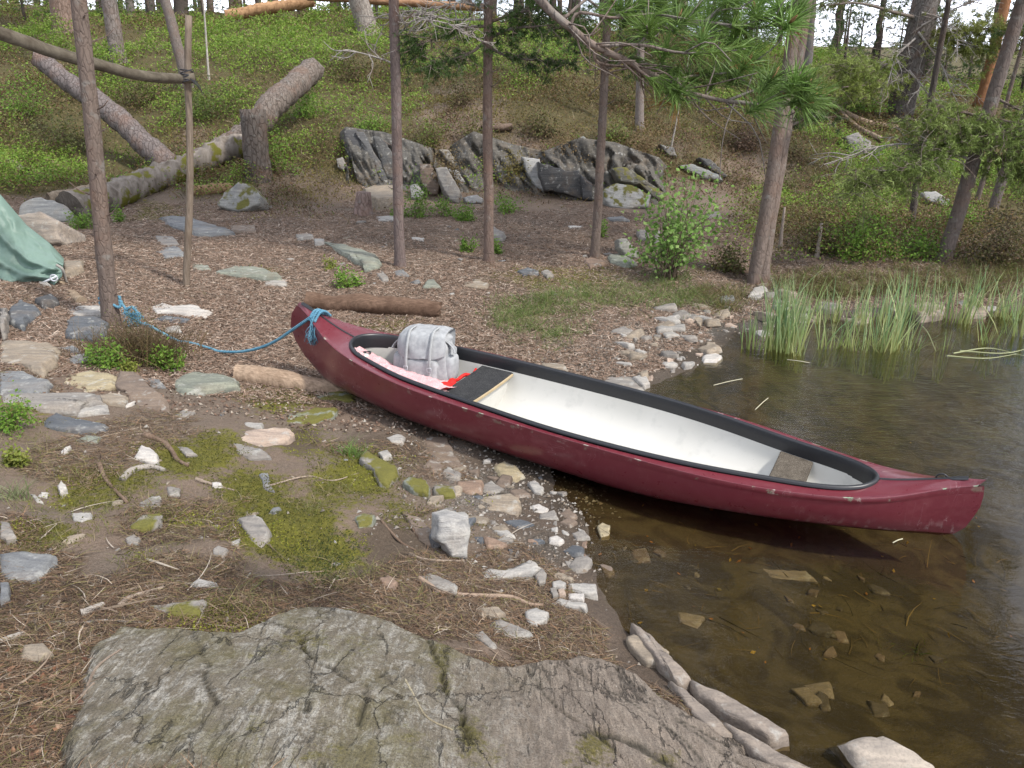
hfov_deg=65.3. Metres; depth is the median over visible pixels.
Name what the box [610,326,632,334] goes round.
stone
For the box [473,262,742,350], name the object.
shore grass
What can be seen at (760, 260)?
pine tree
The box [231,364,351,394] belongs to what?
log
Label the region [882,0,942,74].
young pine
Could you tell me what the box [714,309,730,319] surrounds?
stone
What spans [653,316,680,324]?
stone
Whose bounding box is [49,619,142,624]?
root
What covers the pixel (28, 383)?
rock
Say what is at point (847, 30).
young pine
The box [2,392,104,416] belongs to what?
rock
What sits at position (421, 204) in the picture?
bilberry bush
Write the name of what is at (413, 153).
rock ledge
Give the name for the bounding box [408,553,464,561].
stick
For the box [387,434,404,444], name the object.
rock
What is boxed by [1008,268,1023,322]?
reed clump
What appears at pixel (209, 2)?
pine tree
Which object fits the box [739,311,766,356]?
reed clump
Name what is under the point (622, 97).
heather bush
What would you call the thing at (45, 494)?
rock
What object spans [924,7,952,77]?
young pine
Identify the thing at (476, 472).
stone
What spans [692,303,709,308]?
stone
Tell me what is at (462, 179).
rock
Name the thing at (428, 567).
root
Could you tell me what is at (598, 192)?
pine tree
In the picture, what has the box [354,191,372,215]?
stump
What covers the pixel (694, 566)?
stone
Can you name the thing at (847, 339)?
reed clump
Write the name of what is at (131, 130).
fallen tree
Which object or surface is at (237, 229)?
rock
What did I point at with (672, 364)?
stone
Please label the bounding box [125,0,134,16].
pine tree
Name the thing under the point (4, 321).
rock
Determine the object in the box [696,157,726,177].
rock
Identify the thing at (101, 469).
root
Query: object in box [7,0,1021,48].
sky
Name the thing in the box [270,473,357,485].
stick
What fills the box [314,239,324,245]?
rock
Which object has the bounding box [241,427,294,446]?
rock
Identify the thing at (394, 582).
rock
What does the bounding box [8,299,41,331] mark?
rock
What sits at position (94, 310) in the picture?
rock
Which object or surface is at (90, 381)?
rock
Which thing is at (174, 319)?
rock
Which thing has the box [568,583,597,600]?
rock
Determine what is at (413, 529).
root
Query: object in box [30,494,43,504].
rock
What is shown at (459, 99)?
heather bush
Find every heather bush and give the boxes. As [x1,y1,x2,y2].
[40,290,222,369]
[100,53,177,104]
[321,32,389,79]
[427,64,494,105]
[482,33,568,79]
[509,96,562,137]
[585,63,671,112]
[670,57,724,84]
[698,233,748,273]
[712,101,773,150]
[787,123,835,163]
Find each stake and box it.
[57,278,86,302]
[778,207,785,248]
[814,223,822,257]
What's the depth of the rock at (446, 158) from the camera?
15.74 m
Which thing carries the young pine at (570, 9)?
on the ground at (962, 722)
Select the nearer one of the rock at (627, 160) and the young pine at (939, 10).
the rock at (627, 160)
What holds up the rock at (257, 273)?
on the ground at (962, 722)
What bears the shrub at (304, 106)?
on the ground at (962, 722)
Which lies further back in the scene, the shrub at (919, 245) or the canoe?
the shrub at (919, 245)
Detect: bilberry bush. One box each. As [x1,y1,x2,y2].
[0,158,86,185]
[0,380,40,436]
[0,437,40,467]
[63,206,92,229]
[78,334,138,370]
[108,165,130,180]
[108,198,125,222]
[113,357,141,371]
[138,337,193,374]
[267,117,303,174]
[321,254,336,270]
[329,262,365,288]
[391,163,433,217]
[425,194,458,216]
[452,201,477,221]
[458,233,479,252]
[494,191,530,214]
[494,238,504,254]
[590,219,609,237]
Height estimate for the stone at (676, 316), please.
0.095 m
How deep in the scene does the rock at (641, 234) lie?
11.70 m
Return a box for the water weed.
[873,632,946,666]
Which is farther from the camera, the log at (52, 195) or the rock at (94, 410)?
the log at (52, 195)
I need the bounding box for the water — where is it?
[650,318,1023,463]
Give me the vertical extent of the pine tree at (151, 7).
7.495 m
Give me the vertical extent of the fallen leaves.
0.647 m
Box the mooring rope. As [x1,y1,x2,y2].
[98,295,331,353]
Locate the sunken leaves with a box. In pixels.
[596,432,1011,662]
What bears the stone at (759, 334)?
on the ground at (962, 722)
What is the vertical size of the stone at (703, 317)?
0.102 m
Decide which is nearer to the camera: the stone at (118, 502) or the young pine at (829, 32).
the stone at (118, 502)
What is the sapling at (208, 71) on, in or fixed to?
on the ground at (962, 722)
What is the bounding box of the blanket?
[355,346,453,391]
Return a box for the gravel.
[7,231,987,745]
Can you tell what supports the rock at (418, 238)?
on the ground at (962, 722)
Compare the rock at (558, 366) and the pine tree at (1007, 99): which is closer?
the rock at (558, 366)
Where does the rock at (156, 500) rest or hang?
on the ground at (962, 722)
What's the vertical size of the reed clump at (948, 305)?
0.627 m
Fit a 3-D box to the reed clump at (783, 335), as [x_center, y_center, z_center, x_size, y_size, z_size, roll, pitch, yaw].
[2.720,-0.631,7.793,0.664,0.998,1.746,5,20,15]
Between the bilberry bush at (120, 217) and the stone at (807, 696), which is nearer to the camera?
the stone at (807, 696)
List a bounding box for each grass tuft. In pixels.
[0,472,42,501]
[329,431,377,459]
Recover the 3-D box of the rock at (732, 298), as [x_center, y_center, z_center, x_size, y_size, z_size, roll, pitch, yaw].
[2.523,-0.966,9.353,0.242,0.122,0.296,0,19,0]
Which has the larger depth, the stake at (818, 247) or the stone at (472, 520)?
the stake at (818, 247)
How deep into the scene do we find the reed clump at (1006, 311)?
8.98 m
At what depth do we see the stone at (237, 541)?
3.66 m
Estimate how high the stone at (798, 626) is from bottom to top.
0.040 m
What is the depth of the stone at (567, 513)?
4.58 m
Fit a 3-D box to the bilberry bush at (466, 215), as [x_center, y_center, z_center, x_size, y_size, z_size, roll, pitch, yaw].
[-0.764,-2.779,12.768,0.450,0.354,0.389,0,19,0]
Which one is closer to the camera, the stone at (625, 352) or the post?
the stone at (625, 352)
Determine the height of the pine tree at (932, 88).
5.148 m
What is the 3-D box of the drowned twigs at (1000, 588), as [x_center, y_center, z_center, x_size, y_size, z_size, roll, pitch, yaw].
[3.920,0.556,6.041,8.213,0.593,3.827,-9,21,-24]
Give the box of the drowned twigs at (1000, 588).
[593,390,1023,697]
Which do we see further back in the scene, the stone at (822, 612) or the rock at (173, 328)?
the rock at (173, 328)
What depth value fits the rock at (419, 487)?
4.62 m
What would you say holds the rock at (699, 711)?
on the ground at (962, 722)
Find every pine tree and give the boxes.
[49,0,73,33]
[69,0,121,325]
[101,0,127,63]
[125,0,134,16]
[144,0,156,24]
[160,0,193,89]
[174,0,188,20]
[206,0,213,11]
[324,0,497,267]
[358,0,599,262]
[494,0,496,15]
[503,0,686,257]
[534,0,840,184]
[571,0,580,16]
[634,5,644,131]
[746,0,851,284]
[803,0,816,73]
[804,0,1023,128]
[809,0,1023,263]
[817,0,852,53]
[853,0,895,60]
[900,0,951,230]
[901,0,960,76]
[958,0,1009,71]
[972,0,1010,106]
[972,1,1023,204]
[985,102,1023,214]
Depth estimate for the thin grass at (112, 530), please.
3.79 m
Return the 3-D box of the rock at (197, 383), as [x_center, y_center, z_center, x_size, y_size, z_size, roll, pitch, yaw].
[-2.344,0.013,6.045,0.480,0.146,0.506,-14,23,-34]
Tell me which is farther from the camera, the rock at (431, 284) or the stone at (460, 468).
the rock at (431, 284)
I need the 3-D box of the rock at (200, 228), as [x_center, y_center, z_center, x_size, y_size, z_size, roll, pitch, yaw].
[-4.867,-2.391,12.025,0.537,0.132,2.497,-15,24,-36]
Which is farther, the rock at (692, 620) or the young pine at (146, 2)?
the young pine at (146, 2)
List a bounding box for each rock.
[0,308,9,340]
[0,340,60,377]
[0,371,53,394]
[0,522,16,544]
[0,551,57,583]
[0,582,11,608]
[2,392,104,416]
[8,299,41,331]
[18,211,85,245]
[19,197,78,222]
[19,643,54,663]
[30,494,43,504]
[34,293,59,310]
[41,492,48,498]
[44,413,108,434]
[57,480,67,498]
[58,346,90,363]
[63,260,83,277]
[64,370,117,391]
[65,316,108,343]
[66,305,100,316]
[72,512,92,521]
[76,435,101,443]
[77,404,109,417]
[99,393,128,407]
[115,371,169,412]
[125,534,140,545]
[130,513,162,533]
[134,445,159,464]
[139,496,161,509]
[144,378,165,388]
[152,303,212,318]
[153,599,206,619]
[155,315,189,324]
[156,236,179,245]
[156,246,183,258]
[159,216,234,236]
[165,325,181,333]
[167,487,180,496]
[175,372,240,395]
[175,410,195,418]
[178,447,197,457]
[190,579,219,589]
[192,264,210,270]
[213,266,281,281]
[217,182,271,211]
[231,225,255,233]
[234,443,271,460]
[237,515,271,547]
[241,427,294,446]
[244,422,263,428]
[259,473,274,492]
[265,279,286,286]
[286,407,338,423]
[295,233,313,240]
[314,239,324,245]
[315,391,355,403]
[325,242,381,272]
[336,157,345,171]
[344,130,361,166]
[355,132,387,180]
[355,513,375,527]
[359,450,399,488]
[363,185,392,210]
[373,136,392,179]
[376,272,388,281]
[377,216,392,221]
[378,450,392,460]
[379,575,398,590]
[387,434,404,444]
[395,269,408,276]
[402,477,430,498]
[403,514,430,547]
[410,184,424,199]
[411,237,423,241]
[420,164,440,195]
[421,573,457,596]
[422,460,444,473]
[423,279,440,289]
[423,437,461,467]
[429,534,440,548]
[431,509,470,558]
[432,485,455,498]
[435,167,462,203]
[438,149,456,167]
[441,467,461,481]
[449,169,464,182]
[457,480,483,494]
[463,195,483,203]
[464,280,488,289]
[474,537,483,544]
[476,631,496,648]
[478,607,506,619]
[481,493,521,515]
[481,562,541,579]
[483,481,503,493]
[489,620,532,639]
[493,461,525,482]
[494,227,505,241]
[504,519,534,528]
[509,489,530,497]
[517,267,539,275]
[521,157,543,191]
[525,608,548,626]
[527,481,543,495]
[531,504,548,512]
[533,539,544,544]
[535,568,546,586]
[537,162,582,198]
[541,269,553,278]
[541,363,567,370]
[549,535,563,546]
[550,587,558,599]
[552,580,565,589]
[552,598,587,613]
[553,572,573,582]
[557,589,565,598]
[560,518,577,527]
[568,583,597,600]
[568,593,584,602]
[572,530,590,540]
[580,175,592,200]
[584,257,607,268]
[597,523,609,539]
[603,183,650,208]
[605,375,644,390]
[607,216,629,221]
[607,254,637,268]
[608,167,663,201]
[614,238,639,258]
[622,156,635,166]
[626,634,655,667]
[630,623,690,690]
[631,548,650,562]
[636,229,649,241]
[657,144,676,157]
[667,681,733,737]
[678,164,722,182]
[678,612,704,628]
[689,680,789,751]
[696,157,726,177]
[701,353,722,366]
[707,211,720,219]
[720,295,734,303]
[723,722,808,767]
[748,285,767,299]
[754,345,773,356]
[763,569,817,583]
[829,736,934,767]
[838,132,871,153]
[850,311,869,330]
[911,302,945,322]
[919,191,948,205]
[963,305,986,321]
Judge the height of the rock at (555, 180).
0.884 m
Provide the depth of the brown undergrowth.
16.42 m
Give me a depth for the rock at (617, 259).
10.42 m
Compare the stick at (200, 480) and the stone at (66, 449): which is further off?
the stone at (66, 449)
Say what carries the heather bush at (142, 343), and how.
on the ground at (962, 722)
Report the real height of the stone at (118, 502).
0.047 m
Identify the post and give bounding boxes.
[182,15,193,286]
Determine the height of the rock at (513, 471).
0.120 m
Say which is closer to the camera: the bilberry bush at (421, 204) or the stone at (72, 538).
the stone at (72, 538)
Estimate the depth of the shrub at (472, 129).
16.01 m
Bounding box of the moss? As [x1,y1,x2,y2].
[0,203,916,645]
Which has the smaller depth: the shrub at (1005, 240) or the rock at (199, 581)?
the rock at (199, 581)
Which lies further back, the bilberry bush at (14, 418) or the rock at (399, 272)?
the rock at (399, 272)
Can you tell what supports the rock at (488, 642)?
on the ground at (962, 722)
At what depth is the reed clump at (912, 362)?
7.95 m
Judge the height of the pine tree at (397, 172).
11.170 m
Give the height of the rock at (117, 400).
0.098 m
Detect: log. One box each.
[44,184,88,200]
[55,133,243,218]
[193,183,233,194]
[224,0,315,20]
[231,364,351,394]
[303,291,441,316]
[308,0,483,11]
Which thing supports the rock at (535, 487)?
on the ground at (962, 722)
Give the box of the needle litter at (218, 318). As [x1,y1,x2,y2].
[0,181,1023,413]
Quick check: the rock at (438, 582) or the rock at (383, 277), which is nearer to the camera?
the rock at (438, 582)
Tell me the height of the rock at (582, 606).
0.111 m
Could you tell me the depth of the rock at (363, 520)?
4.06 m
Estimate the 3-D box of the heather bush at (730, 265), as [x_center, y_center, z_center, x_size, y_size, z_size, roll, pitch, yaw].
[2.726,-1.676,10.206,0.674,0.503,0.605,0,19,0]
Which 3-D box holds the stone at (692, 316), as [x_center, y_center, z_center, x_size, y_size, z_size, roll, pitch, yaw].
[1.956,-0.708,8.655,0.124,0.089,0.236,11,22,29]
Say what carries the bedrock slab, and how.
on the ground at (962, 722)
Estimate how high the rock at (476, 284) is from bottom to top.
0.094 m
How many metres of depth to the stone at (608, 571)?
4.10 m
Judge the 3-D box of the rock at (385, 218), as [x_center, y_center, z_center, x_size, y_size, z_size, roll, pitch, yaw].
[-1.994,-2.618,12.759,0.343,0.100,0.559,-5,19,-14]
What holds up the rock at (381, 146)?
on the ground at (962, 722)
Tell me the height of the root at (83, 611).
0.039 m
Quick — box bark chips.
[0,188,1023,446]
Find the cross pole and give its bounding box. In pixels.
[0,26,195,83]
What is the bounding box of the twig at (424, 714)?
[404,678,452,729]
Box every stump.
[239,109,272,182]
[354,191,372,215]
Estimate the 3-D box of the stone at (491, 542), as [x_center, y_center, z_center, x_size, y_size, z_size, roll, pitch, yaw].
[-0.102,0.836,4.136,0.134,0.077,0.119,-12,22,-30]
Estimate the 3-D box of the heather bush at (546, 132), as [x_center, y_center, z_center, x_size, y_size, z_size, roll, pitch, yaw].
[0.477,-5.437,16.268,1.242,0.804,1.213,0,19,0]
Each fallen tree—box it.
[31,52,175,163]
[185,57,324,153]
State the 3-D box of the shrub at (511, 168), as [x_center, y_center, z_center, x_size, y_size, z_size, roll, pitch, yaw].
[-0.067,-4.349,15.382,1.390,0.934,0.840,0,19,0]
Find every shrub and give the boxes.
[0,58,61,114]
[0,89,111,150]
[157,64,257,118]
[282,74,339,118]
[351,100,390,131]
[376,22,457,72]
[404,103,454,147]
[427,130,470,189]
[454,103,500,138]
[493,135,534,183]
[525,37,586,60]
[528,116,595,162]
[593,105,641,142]
[616,104,662,161]
[621,157,738,280]
[756,167,801,190]
[794,210,844,253]
[810,192,916,262]
[815,166,895,218]
[822,73,914,112]
[870,208,966,262]
[915,83,996,139]
[925,198,984,229]
[945,191,1023,267]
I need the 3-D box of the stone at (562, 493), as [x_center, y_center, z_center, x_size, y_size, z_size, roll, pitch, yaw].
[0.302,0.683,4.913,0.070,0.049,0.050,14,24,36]
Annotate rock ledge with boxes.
[340,127,437,192]
[450,131,666,204]
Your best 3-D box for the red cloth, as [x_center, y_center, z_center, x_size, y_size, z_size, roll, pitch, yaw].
[-0.392,-0.021,5.840,0.095,0.107,0.518,9,21,24]
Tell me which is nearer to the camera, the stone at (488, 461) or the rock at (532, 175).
the stone at (488, 461)
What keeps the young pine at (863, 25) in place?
on the ground at (962, 722)
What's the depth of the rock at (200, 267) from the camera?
9.30 m
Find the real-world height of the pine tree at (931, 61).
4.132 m
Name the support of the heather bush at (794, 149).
on the ground at (962, 722)
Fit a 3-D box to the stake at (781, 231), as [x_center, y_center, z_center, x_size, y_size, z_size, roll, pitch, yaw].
[3.667,-1.999,10.880,0.080,0.801,0.081,0,19,0]
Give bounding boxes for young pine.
[11,0,47,21]
[32,0,127,15]
[90,0,134,16]
[126,0,160,20]
[184,0,224,20]
[339,0,377,20]
[439,0,500,24]
[496,0,524,9]
[534,0,600,29]
[595,1,636,36]
[678,0,727,51]
[686,1,739,47]
[726,0,785,41]
[741,3,771,41]
[762,1,790,47]
[785,0,840,44]
[814,0,870,56]
[823,0,870,58]
[832,10,864,58]
[847,0,909,60]
[849,11,877,55]
[868,0,910,59]
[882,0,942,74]
[890,0,967,77]
[923,11,985,89]
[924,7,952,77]
[949,10,1017,87]
[951,20,991,77]
[973,34,1011,88]
[1005,37,1023,94]
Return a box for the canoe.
[291,302,986,534]
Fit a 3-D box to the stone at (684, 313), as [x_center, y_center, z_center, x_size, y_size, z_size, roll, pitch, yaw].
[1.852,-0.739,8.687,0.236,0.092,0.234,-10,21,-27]
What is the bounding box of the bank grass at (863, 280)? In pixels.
[687,243,1023,315]
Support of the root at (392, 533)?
on the ground at (962, 722)
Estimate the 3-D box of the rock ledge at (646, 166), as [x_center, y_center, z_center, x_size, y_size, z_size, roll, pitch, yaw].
[0.987,-4.404,16.242,4.894,1.423,3.270,0,19,0]
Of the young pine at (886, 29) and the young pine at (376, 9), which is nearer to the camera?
the young pine at (376, 9)
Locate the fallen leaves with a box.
[0,648,87,767]
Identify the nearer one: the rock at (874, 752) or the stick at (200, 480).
the rock at (874, 752)
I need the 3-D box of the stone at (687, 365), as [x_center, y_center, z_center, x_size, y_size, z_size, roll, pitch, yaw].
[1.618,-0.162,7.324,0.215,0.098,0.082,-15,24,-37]
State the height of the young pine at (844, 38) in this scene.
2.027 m
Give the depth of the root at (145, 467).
4.36 m
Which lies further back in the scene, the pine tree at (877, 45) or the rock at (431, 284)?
the pine tree at (877, 45)
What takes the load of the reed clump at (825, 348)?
on the ground at (962, 722)
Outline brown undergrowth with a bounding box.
[0,44,896,223]
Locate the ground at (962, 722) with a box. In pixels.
[0,4,1023,767]
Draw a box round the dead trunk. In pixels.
[349,0,381,35]
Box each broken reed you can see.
[947,354,1015,358]
[953,348,1023,355]
[960,349,1023,353]
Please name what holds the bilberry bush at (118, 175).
on the ground at (962, 722)
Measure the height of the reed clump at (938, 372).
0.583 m
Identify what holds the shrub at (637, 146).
on the ground at (962, 722)
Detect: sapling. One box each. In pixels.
[202,0,209,79]
[670,55,689,146]
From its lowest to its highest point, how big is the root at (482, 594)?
0.136 m
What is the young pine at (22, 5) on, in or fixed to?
on the ground at (962, 722)
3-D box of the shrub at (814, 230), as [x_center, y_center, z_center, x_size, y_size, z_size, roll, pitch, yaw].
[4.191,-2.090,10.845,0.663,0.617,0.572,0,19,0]
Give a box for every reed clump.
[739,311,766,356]
[758,272,830,372]
[788,334,810,372]
[801,290,840,325]
[807,294,855,366]
[818,279,851,323]
[825,288,871,367]
[847,276,880,331]
[850,325,883,375]
[854,277,926,383]
[863,308,898,369]
[868,272,907,325]
[882,277,935,363]
[889,266,921,322]
[894,312,953,380]
[899,269,952,331]
[926,278,959,327]
[932,333,955,384]
[951,266,1019,336]
[964,263,1002,311]
[972,286,1023,369]
[972,303,1022,378]
[987,284,1022,332]
[989,274,1022,325]
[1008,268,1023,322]
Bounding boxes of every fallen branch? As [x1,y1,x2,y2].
[481,123,512,131]
[830,101,898,128]
[836,107,884,141]
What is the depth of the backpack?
5.84 m
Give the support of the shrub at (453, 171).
on the ground at (962, 722)
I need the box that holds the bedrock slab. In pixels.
[59,607,779,767]
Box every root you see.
[0,632,24,643]
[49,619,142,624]
[80,602,104,615]
[96,461,128,503]
[105,583,172,596]
[117,585,164,607]
[119,464,165,480]
[142,432,188,466]
[380,519,415,550]
[402,511,418,537]
[415,559,501,592]
[417,576,542,606]
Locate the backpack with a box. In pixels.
[391,324,458,380]
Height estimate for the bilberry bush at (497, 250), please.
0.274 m
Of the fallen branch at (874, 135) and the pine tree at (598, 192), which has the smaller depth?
the pine tree at (598, 192)
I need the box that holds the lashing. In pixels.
[180,69,202,93]
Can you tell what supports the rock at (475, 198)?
on the ground at (962, 722)
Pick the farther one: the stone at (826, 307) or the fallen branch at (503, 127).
the fallen branch at (503, 127)
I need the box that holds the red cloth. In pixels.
[441,368,476,388]
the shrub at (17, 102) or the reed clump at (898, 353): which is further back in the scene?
the shrub at (17, 102)
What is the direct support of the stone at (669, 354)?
on the ground at (962, 722)
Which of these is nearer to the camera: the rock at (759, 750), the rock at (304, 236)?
the rock at (759, 750)
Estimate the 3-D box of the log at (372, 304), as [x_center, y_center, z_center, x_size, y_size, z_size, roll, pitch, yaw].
[-1.410,-0.802,8.149,1.430,0.275,0.210,1,19,3]
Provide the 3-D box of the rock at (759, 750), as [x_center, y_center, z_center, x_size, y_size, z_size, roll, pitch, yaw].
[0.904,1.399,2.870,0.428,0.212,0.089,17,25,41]
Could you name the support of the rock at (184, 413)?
on the ground at (962, 722)
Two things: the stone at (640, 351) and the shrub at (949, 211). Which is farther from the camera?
the shrub at (949, 211)
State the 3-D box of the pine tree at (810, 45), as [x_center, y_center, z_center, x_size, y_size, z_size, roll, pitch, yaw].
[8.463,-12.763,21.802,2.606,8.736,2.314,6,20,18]
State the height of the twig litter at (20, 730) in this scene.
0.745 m
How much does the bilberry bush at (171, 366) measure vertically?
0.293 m
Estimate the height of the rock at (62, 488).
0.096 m
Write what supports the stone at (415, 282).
on the ground at (962, 722)
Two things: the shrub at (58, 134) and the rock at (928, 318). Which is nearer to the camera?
the rock at (928, 318)
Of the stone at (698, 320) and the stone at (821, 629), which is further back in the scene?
the stone at (698, 320)
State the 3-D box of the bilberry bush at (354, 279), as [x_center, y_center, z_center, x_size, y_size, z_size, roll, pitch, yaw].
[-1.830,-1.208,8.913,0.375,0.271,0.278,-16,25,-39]
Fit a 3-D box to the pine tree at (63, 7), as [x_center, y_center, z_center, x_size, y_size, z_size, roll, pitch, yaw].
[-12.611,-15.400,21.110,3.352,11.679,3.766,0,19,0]
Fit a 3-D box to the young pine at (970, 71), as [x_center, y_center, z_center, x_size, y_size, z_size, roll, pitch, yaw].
[15.936,-11.311,27.635,1.895,2.374,1.467,-7,20,-20]
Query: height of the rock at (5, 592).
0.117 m
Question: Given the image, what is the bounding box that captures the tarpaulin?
[0,195,67,286]
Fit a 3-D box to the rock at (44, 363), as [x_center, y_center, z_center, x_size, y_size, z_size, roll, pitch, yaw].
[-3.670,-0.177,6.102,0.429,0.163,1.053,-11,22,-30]
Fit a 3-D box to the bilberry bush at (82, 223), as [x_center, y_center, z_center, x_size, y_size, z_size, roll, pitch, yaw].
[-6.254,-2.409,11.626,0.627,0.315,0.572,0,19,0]
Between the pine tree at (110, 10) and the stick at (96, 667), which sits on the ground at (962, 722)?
the pine tree at (110, 10)
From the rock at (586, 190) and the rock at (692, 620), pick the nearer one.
the rock at (692, 620)
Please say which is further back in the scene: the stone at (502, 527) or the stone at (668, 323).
the stone at (668, 323)
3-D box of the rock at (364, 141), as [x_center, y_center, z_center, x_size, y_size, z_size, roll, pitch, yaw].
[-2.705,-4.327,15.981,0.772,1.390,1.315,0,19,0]
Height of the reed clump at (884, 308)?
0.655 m
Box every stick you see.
[74,682,94,700]
[85,648,121,686]
[195,477,234,490]
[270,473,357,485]
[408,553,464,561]
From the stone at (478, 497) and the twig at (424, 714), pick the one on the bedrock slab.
the twig at (424, 714)
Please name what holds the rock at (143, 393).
on the ground at (962, 722)
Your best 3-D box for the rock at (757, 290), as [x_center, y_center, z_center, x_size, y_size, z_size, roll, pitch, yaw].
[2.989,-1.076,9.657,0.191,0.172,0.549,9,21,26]
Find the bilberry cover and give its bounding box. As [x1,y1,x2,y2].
[0,0,1023,270]
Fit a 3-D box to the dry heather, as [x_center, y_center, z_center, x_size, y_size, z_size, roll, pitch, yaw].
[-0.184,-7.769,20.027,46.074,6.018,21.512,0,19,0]
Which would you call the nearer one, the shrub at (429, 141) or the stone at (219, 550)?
the stone at (219, 550)
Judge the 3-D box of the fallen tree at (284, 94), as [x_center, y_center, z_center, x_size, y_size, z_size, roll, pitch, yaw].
[-4.897,-5.398,16.011,1.217,2.289,3.416,14,24,36]
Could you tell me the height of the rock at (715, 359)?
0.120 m
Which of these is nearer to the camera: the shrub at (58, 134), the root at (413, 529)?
the root at (413, 529)
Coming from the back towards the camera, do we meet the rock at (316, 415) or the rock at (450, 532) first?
the rock at (316, 415)
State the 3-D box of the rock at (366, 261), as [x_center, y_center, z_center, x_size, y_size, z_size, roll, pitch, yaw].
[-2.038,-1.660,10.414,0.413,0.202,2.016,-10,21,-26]
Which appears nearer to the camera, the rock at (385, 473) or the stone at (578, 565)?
the stone at (578, 565)
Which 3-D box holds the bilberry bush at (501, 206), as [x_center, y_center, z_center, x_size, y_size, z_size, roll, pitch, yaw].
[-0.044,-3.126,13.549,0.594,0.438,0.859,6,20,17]
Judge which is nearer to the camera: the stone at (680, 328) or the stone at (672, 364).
the stone at (672, 364)
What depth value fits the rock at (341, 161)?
15.47 m
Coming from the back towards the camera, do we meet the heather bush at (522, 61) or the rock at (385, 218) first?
the heather bush at (522, 61)
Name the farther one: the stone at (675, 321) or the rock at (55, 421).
the stone at (675, 321)
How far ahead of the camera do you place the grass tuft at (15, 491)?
3.92 m
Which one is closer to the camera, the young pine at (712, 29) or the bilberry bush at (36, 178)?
the bilberry bush at (36, 178)
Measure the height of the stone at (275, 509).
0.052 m
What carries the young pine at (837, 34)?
on the ground at (962, 722)
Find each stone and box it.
[61,446,71,454]
[62,534,85,544]
[112,500,123,505]
[125,401,136,407]
[212,482,221,487]
[213,546,228,558]
[231,539,240,546]
[269,507,281,513]
[410,279,420,284]
[427,495,443,504]
[453,466,466,471]
[454,485,462,496]
[468,469,479,476]
[468,516,489,524]
[468,517,475,527]
[472,495,482,499]
[483,458,491,464]
[483,536,507,549]
[486,476,498,481]
[491,524,508,533]
[494,530,515,538]
[496,474,512,487]
[497,536,514,543]
[528,539,537,544]
[539,510,558,520]
[551,527,557,532]
[557,491,566,496]
[559,509,577,519]
[563,545,583,558]
[569,556,592,573]
[599,564,614,577]
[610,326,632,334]
[614,341,634,350]
[615,361,631,366]
[618,350,631,356]
[626,328,644,339]
[627,351,647,361]
[632,375,649,389]
[635,349,646,353]
[638,370,648,377]
[640,335,651,340]
[652,549,665,557]
[653,303,676,312]
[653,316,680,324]
[656,325,672,333]
[657,320,674,325]
[660,350,678,358]
[662,332,679,339]
[662,361,677,368]
[666,324,685,332]
[668,314,680,318]
[671,309,690,321]
[680,335,697,342]
[681,361,694,369]
[681,584,690,590]
[685,318,694,322]
[687,314,696,323]
[689,564,699,568]
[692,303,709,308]
[694,316,701,327]
[696,315,711,323]
[698,343,722,353]
[704,318,720,326]
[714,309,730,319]
[724,323,736,327]
[752,311,765,321]
[754,330,774,340]
[763,292,774,298]
[776,289,797,299]
[784,596,793,604]
[789,687,821,706]
[792,623,805,631]
[804,682,833,698]
[807,588,818,597]
[807,622,836,638]
[815,304,842,313]
[815,608,828,614]
[816,691,830,711]
[823,646,836,658]
[834,630,848,643]
[840,318,852,323]
[857,575,864,581]
[866,584,890,596]
[867,701,889,716]
[874,653,884,661]
[881,694,893,706]
[913,691,920,696]
[929,655,942,662]
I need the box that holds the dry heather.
[0,2,1023,252]
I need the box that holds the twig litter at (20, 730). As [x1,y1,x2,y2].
[0,282,764,767]
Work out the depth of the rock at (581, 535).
4.38 m
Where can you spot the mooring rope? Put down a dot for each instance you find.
(314, 315)
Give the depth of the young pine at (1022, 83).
26.44 m
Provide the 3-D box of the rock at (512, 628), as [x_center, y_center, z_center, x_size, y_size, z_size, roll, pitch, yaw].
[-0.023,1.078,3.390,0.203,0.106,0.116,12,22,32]
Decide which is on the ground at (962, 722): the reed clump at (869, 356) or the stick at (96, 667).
the reed clump at (869, 356)
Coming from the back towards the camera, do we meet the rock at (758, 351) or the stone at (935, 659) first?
the rock at (758, 351)
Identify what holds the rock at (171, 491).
on the ground at (962, 722)
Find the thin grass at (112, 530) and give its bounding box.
[0,418,426,611]
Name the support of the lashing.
attached to the post
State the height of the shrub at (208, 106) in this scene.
1.138 m
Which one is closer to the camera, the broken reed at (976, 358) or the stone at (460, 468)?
the stone at (460, 468)
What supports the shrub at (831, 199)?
on the ground at (962, 722)
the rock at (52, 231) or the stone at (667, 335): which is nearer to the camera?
the stone at (667, 335)
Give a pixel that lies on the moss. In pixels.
(268, 551)
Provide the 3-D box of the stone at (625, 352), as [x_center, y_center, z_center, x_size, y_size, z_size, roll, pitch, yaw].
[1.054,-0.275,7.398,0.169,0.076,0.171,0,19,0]

